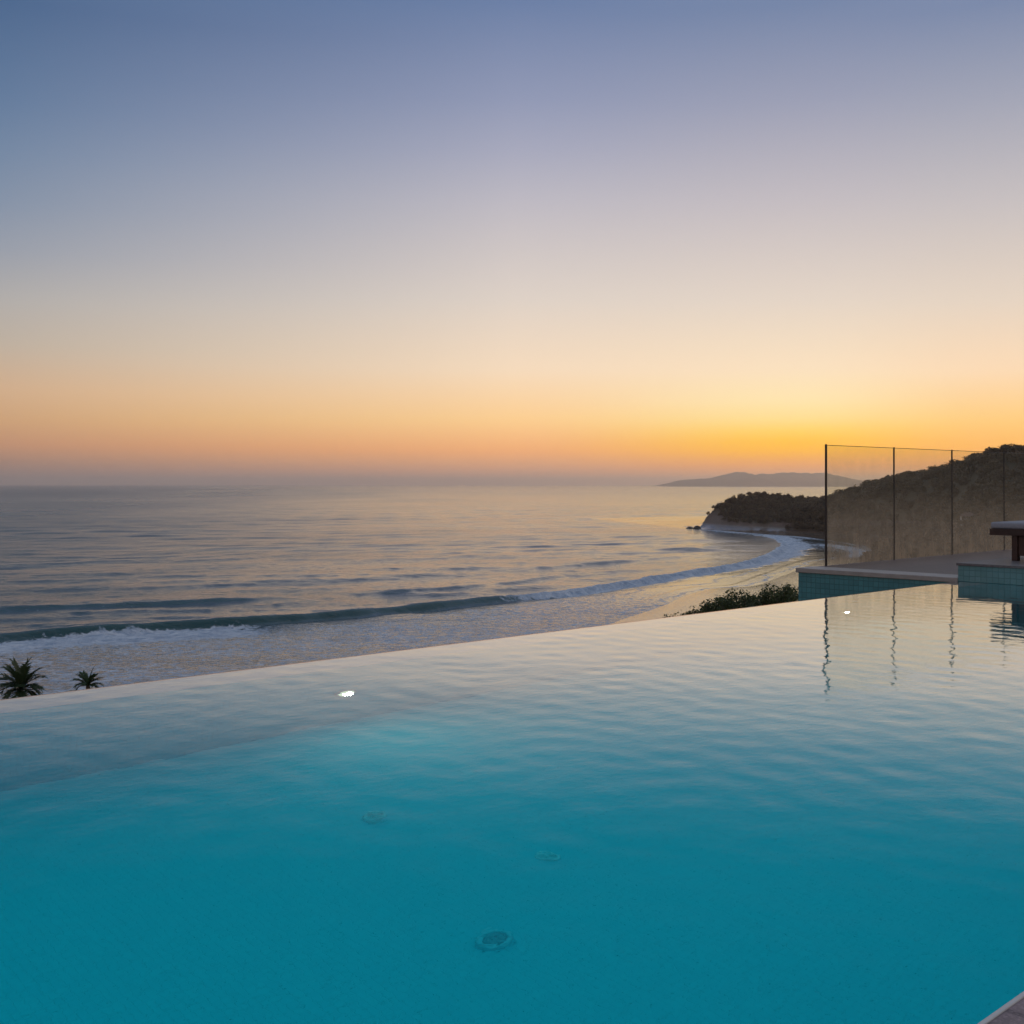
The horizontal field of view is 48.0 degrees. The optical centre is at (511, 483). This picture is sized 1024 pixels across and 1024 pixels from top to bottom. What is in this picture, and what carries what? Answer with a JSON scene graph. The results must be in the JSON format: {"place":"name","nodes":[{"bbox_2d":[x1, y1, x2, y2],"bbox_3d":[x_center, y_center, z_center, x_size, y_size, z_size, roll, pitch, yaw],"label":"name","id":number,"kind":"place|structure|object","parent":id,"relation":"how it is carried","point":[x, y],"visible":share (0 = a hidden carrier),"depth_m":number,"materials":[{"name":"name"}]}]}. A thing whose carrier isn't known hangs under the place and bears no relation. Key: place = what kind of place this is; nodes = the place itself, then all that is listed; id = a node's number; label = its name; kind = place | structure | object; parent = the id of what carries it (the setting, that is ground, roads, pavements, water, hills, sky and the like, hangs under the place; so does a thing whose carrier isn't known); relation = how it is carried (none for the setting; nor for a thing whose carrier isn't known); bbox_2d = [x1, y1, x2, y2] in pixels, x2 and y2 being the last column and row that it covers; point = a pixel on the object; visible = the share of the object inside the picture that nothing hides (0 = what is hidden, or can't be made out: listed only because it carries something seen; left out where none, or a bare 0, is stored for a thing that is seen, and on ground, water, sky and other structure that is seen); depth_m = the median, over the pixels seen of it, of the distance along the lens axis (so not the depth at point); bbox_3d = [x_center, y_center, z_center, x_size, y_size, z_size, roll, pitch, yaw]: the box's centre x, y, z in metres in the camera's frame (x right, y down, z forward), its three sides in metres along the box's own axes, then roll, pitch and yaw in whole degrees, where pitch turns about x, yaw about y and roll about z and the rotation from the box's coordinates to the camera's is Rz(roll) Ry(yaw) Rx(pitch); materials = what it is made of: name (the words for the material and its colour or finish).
{"place":"outdoors","nodes":[
{"label":"outdoors","id":0,"kind":"place"},
{"bbox_2d":[0,485,871,698],"bbox_3d":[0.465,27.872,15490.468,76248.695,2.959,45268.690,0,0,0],"label":"sea","id":1,"kind":"structure","parent":0,"point":[114,585],"depth_m":392.42,"materials":[{"name":"liquid"}]},
{"bbox_2d":[0,459,1023,699],"bbox_3d":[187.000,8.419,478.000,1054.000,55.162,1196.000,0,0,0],"label":"ground","id":2,"kind":"structure","parent":0,"point":[713,521],"depth_m":543.59,"materials":[{"name":"beige sand"}]},
{"bbox_2d":[0,657,48,699],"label":"palm tree","id":3,"kind":"object","parent":2,"relation":"on","point":[20,682],"visible":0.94,"depth_m":79.64,"materials":[{"name":"green plant"}]},
{"bbox_2d":[70,666,103,688],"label":"palm tree","id":4,"kind":"object","parent":2,"relation":"on","point":[86,680],"visible":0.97,"depth_m":79.88,"materials":[{"name":"green plant"}]},
{"bbox_2d":[682,604,709,614],"bbox_3d":[4.677,3.995,28.003,1.592,2.177,1.623,0,0,0],"label":"coastal shrub","id":5,"kind":"object","parent":2,"relation":"on","point":[697,611],"visible":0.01,"depth_m":28.00,"materials":[{"name":"green plant"}]},
{"bbox_2d":[698,595,744,612],"bbox_3d":[5.114,3.869,27.955,1.917,2.314,1.856,0,0,0],"label":"coastal shrub","id":6,"kind":"object","parent":2,"relation":"on","point":[719,606],"visible":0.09,"depth_m":27.87,"materials":[{"name":"green plant"}]},
{"bbox_2d":[710,587,761,607],"bbox_3d":[5.586,3.797,28.492,1.958,2.467,1.902,0,0,0],"label":"coastal shrub","id":7,"kind":"object","parent":2,"relation":"on","point":[741,598],"visible":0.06,"depth_m":28.35,"materials":[{"name":"green plant"}]},
{"bbox_2d":[737,592,769,607],"bbox_3d":[6.109,3.874,28.961,1.885,2.300,1.781,0,0,0],"label":"coastal shrub","id":8,"kind":"object","parent":2,"relation":"on","point":[752,600],"visible":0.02,"depth_m":29.02,"materials":[{"name":"green plant"}]},
{"bbox_2d":[748,582,797,604],"bbox_3d":[6.715,3.702,29.041,2.028,2.483,2.177,0,0,0],"label":"coastal shrub","id":9,"kind":"object","parent":2,"relation":"on","point":[782,596],"visible":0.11,"depth_m":28.72,"materials":[{"name":"green plant"}]},
{"bbox_2d":[775,585,797,601],"bbox_3d":[7.525,3.803,29.930,1.926,2.376,2.081,0,0,43],"label":"coastal shrub","id":10,"kind":"object","parent":2,"relation":"on","point":[796,595],"depth_m":29.92,"materials":[{"name":"green plant"}]},
{"bbox_2d":[712,443,1023,562],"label":"hillside wood","id":11,"kind":"object","parent":2,"relation":"on","point":[932,531],"visible":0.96,"depth_m":479.46,"materials":[{"name":"green plant"}]},
{"bbox_2d":[796,566,957,600],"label":"tiled wall","id":12,"kind":"structure","parent":2,"relation":"on","point":[816,582],"depth_m":10.65,"materials":[{"name":"teal tile"}]},
{"bbox_2d":[959,512,974,525],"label":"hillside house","id":13,"kind":"structure","parent":2,"relation":"on","point":[965,514],"depth_m":381.02,"materials":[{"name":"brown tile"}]},
{"bbox_2d":[0,0,1023,484],"label":"sky","id":14,"kind":"structure","parent":0,"point":[243,242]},
{"bbox_2d":[656,472,862,486],"bbox_3d":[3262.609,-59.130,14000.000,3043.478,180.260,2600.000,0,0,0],"label":"island hills","id":15,"kind":"structure","parent":0,"point":[745,479],"depth_m":13160.51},
{"bbox_2d":[820,549,1011,574],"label":"terrace","id":16,"kind":"structure","parent":0,"point":[943,564],"depth_m":11.69,"materials":[{"name":"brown stone"}]},
{"bbox_2d":[825,444,1023,565],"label":"glass balustrade","id":17,"kind":"object","parent":16,"relation":"on","point":[970,551],"visible":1,"depth_m":12.23,"materials":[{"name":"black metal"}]},
{"bbox_2d":[956,556,1023,584],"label":"raised platform","id":18,"kind":"structure","parent":16,"relation":"on","point":[1003,571],"depth_m":9.72,"materials":[{"name":"tile"}]},
{"bbox_2d":[990,520,1023,560],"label":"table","id":19,"kind":"object","parent":18,"relation":"on","point":[1014,530],"visible":1,"depth_m":10.15,"materials":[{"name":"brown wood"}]},
{"bbox_2d":[978,991,1023,1023],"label":"pool deck","id":20,"kind":"structure","parent":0,"point":[1011,1011],"depth_m":1.75,"materials":[{"name":"stone"}]},
{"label":"pool basin","id":21,"kind":"structure","parent":0,"visible":0},
{"bbox_2d":[0,581,1023,1023],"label":"pool water","id":22,"kind":"structure","parent":21,"relation":"in","point":[798,813],"depth_m":2.78,"materials":[{"name":"teal liquid"}]}
]}

